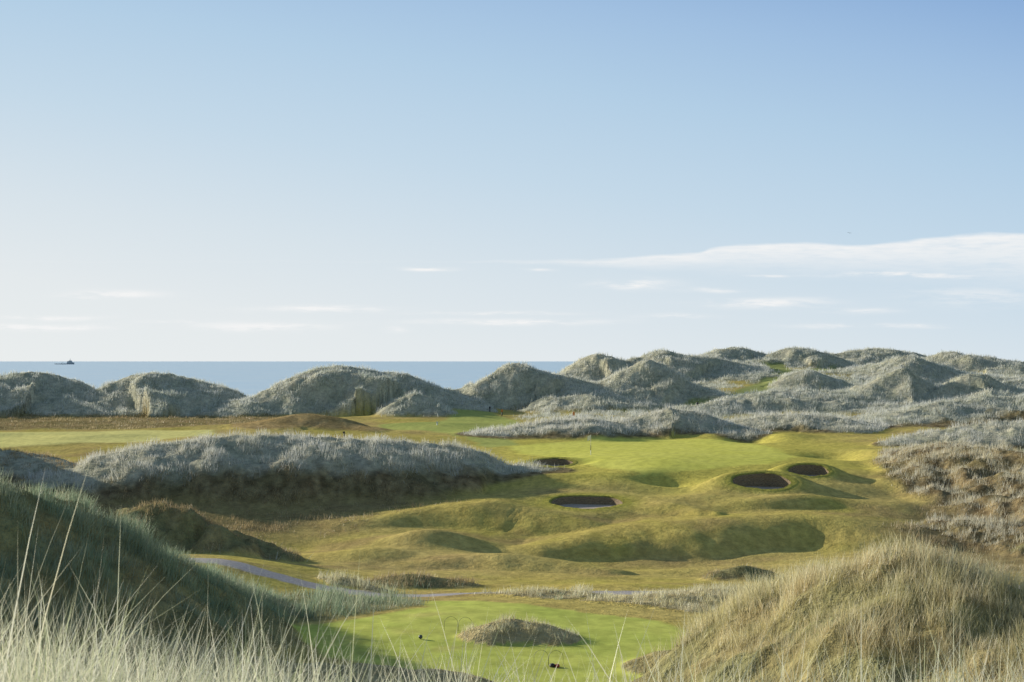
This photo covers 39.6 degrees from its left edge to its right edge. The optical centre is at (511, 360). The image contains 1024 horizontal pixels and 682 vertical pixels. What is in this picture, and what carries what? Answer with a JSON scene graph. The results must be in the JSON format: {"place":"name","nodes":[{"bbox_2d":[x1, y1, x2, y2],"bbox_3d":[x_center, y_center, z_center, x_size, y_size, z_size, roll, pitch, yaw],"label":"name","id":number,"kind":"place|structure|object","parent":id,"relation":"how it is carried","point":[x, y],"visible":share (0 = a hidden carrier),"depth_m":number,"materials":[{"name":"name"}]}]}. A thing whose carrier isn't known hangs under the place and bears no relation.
{"place":"outdoors","nodes":[
{"label":"outdoors","id":0,"kind":"place"},
{"bbox_2d":[0,450,77,482],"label":"dune","id":1,"kind":"structure","parent":0,"point":[22,470],"depth_m":136.63,"materials":[{"name":"grey plant"}]},
{"bbox_2d":[0,372,133,414],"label":"dune","id":2,"kind":"structure","parent":0,"point":[46,377],"depth_m":246.72,"materials":[{"name":"plant"}]},
{"bbox_2d":[24,372,333,417],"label":"dune","id":3,"kind":"structure","parent":0,"point":[140,381],"depth_m":240.91,"materials":[{"name":"plant"}]},
{"bbox_2d":[104,503,265,558],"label":"dune","id":4,"kind":"structure","parent":0,"point":[216,537],"depth_m":100.17,"materials":[{"name":"green plant"}]},
{"bbox_2d":[0,362,498,415],"bbox_3d":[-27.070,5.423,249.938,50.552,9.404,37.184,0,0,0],"label":"dune","id":5,"kind":"structure","parent":0,"point":[319,394],"depth_m":241.99,"materials":[{"name":"plant"}]},
{"bbox_2d":[231,530,306,562],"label":"dune","id":6,"kind":"structure","parent":0,"point":[284,556],"depth_m":103.11,"materials":[{"name":"green plant"}]},
{"bbox_2d":[65,632,491,681],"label":"dune","id":7,"kind":"structure","parent":0,"point":[375,672],"depth_m":50.51,"materials":[{"name":"beige plant"}]},
{"bbox_2d":[9,435,580,504],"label":"dune","id":8,"kind":"structure","parent":0,"point":[316,481],"depth_m":132.71,"materials":[{"name":"grey plant"}]},
{"bbox_2d":[14,404,1023,493],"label":"marram grass","id":9,"kind":"structure","parent":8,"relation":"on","point":[484,431],"depth_m":142.57,"materials":[{"name":"grey plant"}]},
{"bbox_2d":[219,413,391,432],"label":"dune","id":10,"kind":"structure","parent":0,"point":[301,421],"depth_m":198.95,"materials":[{"name":"plant"}]},
{"bbox_2d":[312,577,393,592],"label":"dune","id":11,"kind":"structure","parent":0,"point":[348,582],"depth_m":83.99,"materials":[{"name":"plant"}]},
{"bbox_2d":[377,393,456,415],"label":"dune","id":12,"kind":"structure","parent":0,"point":[429,410],"depth_m":231.38,"materials":[{"name":"plant"}]},
{"bbox_2d":[364,574,485,588],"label":"dune","id":13,"kind":"structure","parent":0,"point":[434,580],"depth_m":87.91,"materials":[{"name":"plant"}]},
{"bbox_2d":[0,361,1022,396],"bbox_3d":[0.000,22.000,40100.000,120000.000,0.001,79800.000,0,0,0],"label":"sea","id":14,"kind":"structure","parent":0,"point":[249,377],"depth_m":3693.12,"materials":[{"name":"liquid"}]},
{"bbox_2d":[0,360,1023,675],"bbox_3d":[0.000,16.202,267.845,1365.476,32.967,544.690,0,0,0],"label":"ground","id":15,"kind":"structure","parent":0,"point":[676,530],"depth_m":119.47,"materials":[{"name":"green plant"}]},
{"bbox_2d":[0,429,216,447],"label":"fairway","id":16,"kind":"structure","parent":15,"relation":"on","point":[17,439],"depth_m":185.21,"materials":[{"name":"green plant"}]},
{"bbox_2d":[0,463,567,680],"bbox_3d":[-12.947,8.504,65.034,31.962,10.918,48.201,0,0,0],"label":"marram grass","id":17,"kind":"structure","parent":15,"relation":"on","point":[245,591],"depth_m":57.08,"materials":[{"name":"plant"}]},
{"bbox_2d":[79,568,758,681],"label":"marram grass","id":18,"kind":"structure","parent":15,"relation":"on","point":[608,597],"depth_m":77.65,"materials":[{"name":"plant"}]},
{"bbox_2d":[292,601,689,681],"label":"tee","id":19,"kind":"object","parent":15,"relation":"on","point":[601,632],"visible":0.81,"depth_m":63.12,"materials":[{"name":"green plant"}]},
{"bbox_2d":[549,663,559,667],"bbox_3d":[1.743,12.454,58.195,0.430,0.150,0.244,0,0,0],"label":"tee marker","id":20,"kind":"object","parent":19,"relation":"on","point":[553,665],"visible":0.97,"depth_m":58.11,"materials":[{"name":"grey paint"}]},
{"bbox_2d":[0,457,1023,681],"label":"marram grass","id":21,"kind":"structure","parent":15,"relation":"on","point":[25,674],"depth_m":6.72,"materials":[{"name":"beige plant"}]},
{"bbox_2d":[0,406,1023,586],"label":"heather","id":22,"kind":"object","parent":15,"relation":"on","point":[156,502],"visible":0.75,"depth_m":125.17,"materials":[{"name":"plant"}]},
{"bbox_2d":[6,345,1023,579],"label":"marram grass","id":23,"kind":"structure","parent":15,"relation":"on","point":[856,379],"depth_m":246.11,"materials":[{"name":"grey plant"}]},
{"bbox_2d":[529,457,577,466],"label":"sand bunker","id":24,"kind":"object","parent":15,"relation":"on","point":[550,461],"visible":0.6,"depth_m":153.23},
{"bbox_2d":[542,494,632,510],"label":"sand bunker","id":25,"kind":"object","parent":15,"relation":"on","point":[587,502],"visible":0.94,"depth_m":130.73},
{"bbox_2d":[379,365,834,446],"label":"fairway","id":26,"kind":"structure","parent":15,"relation":"on","point":[461,421],"depth_m":213.25,"materials":[{"name":"green plant"}]},
{"bbox_2d":[509,435,796,474],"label":"putting green","id":27,"kind":"object","parent":15,"relation":"on","point":[646,456],"visible":1,"depth_m":162.05,"materials":[{"name":"green plant"}]},
{"bbox_2d":[725,470,798,491],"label":"sand bunker","id":28,"kind":"object","parent":15,"relation":"on","point":[773,481],"visible":0.94,"depth_m":135.56},
{"bbox_2d":[782,462,833,477],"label":"sand bunker","id":29,"kind":"object","parent":15,"relation":"on","point":[808,469],"visible":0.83,"depth_m":143.20},
{"bbox_2d":[0,0,1023,360],"label":"sky","id":30,"kind":"structure","parent":0,"point":[181,180],"materials":[{"name":"blue"}]},
{"bbox_2d":[457,619,581,644],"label":"dune","id":31,"kind":"structure","parent":0,"point":[542,636],"depth_m":63.31,"materials":[{"name":"brown plant"}]},
{"bbox_2d":[447,589,601,599],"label":"dune","id":32,"kind":"structure","parent":0,"point":[525,596],"depth_m":79.31,"materials":[{"name":"beige plant"}]},
{"bbox_2d":[563,354,629,381],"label":"dune","id":33,"kind":"structure","parent":0,"point":[603,369],"depth_m":300.56,"materials":[{"name":"plant"}]},
{"bbox_2d":[185,558,1019,596],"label":"path","id":34,"kind":"structure","parent":0,"point":[264,572],"depth_m":82.92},
{"bbox_2d":[455,408,780,442],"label":"dune","id":35,"kind":"structure","parent":0,"point":[557,434],"depth_m":195.66,"materials":[{"name":"grey plant"}]},
{"bbox_2d":[509,360,735,412],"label":"dune","id":36,"kind":"structure","parent":0,"point":[667,393],"depth_m":254.36,"materials":[{"name":"plant"}]},
{"bbox_2d":[457,348,801,411],"bbox_3d":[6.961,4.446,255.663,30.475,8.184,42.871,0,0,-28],"label":"dune","id":37,"kind":"structure","parent":0,"point":[506,381],"depth_m":251.32,"materials":[{"name":"plant"}]},
{"bbox_2d":[567,589,737,612],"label":"dune","id":38,"kind":"structure","parent":0,"point":[645,605],"depth_m":76.06,"materials":[{"name":"beige plant"}]},
{"bbox_2d":[607,351,798,380],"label":"dune","id":39,"kind":"structure","parent":0,"point":[702,370],"depth_m":302.58,"materials":[{"name":"plant"}]},
{"bbox_2d":[703,347,765,361],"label":"dune","id":40,"kind":"structure","parent":0,"point":[735,353],"depth_m":342.95,"materials":[{"name":"plant"}]},
{"bbox_2d":[703,565,784,580],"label":"dune","id":41,"kind":"structure","parent":0,"point":[741,570],"depth_m":97.09,"materials":[{"name":"plant"}]},
{"bbox_2d":[656,390,916,414],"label":"dune","id":42,"kind":"structure","parent":0,"point":[754,406],"depth_m":239.62,"materials":[{"name":"plant"}]},
{"bbox_2d":[744,348,852,368],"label":"dune","id":43,"kind":"structure","parent":0,"point":[807,362],"depth_m":336.57,"materials":[{"name":"plant"}]},
{"bbox_2d":[763,370,853,390],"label":"dune","id":44,"kind":"structure","parent":0,"point":[793,379],"depth_m":275.65,"materials":[{"name":"plant"}]},
{"bbox_2d":[615,528,1023,681],"bbox_3d":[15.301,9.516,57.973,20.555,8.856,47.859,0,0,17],"label":"marram grass","id":45,"kind":"structure","parent":0,"point":[744,597],"depth_m":44.03,"materials":[{"name":"beige plant"}]},
{"bbox_2d":[734,414,906,433],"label":"dune","id":46,"kind":"structure","parent":0,"point":[795,427],"depth_m":203.47,"materials":[{"name":"grey plant"}]},
{"bbox_2d":[833,349,926,365],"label":"dune","id":47,"kind":"structure","parent":0,"point":[881,356],"depth_m":397.12,"materials":[{"name":"plant"}]},
{"bbox_2d":[835,368,935,412],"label":"dune","id":48,"kind":"structure","parent":0,"point":[891,378],"depth_m":246.60,"materials":[{"name":"plant"}]},
{"bbox_2d":[833,355,995,382],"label":"dune","id":49,"kind":"structure","parent":0,"point":[925,372],"depth_m":309.57,"materials":[{"name":"plant"}]},
{"bbox_2d":[846,396,1023,429],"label":"dune","id":50,"kind":"structure","parent":0,"point":[943,421],"depth_m":213.83,"materials":[{"name":"plant"}]},
{"bbox_2d":[869,439,1023,554],"bbox_3d":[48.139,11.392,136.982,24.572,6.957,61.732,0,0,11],"label":"marram grass","id":51,"kind":"structure","parent":0,"point":[955,449],"depth_m":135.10,"materials":[{"name":"plant"}]},
{"bbox_2d":[871,421,1023,449],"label":"dune","id":52,"kind":"structure","parent":0,"point":[921,438],"depth_m":177.97,"materials":[{"name":"grey plant"}]},
{"bbox_2d":[917,374,1023,403],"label":"dune","id":53,"kind":"structure","parent":0,"point":[979,383],"depth_m":244.98,"materials":[{"name":"plant"}]},
{"bbox_2d":[926,352,1023,373],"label":"dune","id":54,"kind":"structure","parent":0,"point":[987,362],"depth_m":340.93,"materials":[{"name":"plant"}]},
{"bbox_2d":[993,377,1023,389],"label":"dune","id":55,"kind":"structure","parent":0,"point":[1010,383],"depth_m":286.16,"materials":[{"name":"plant"}]}
]}

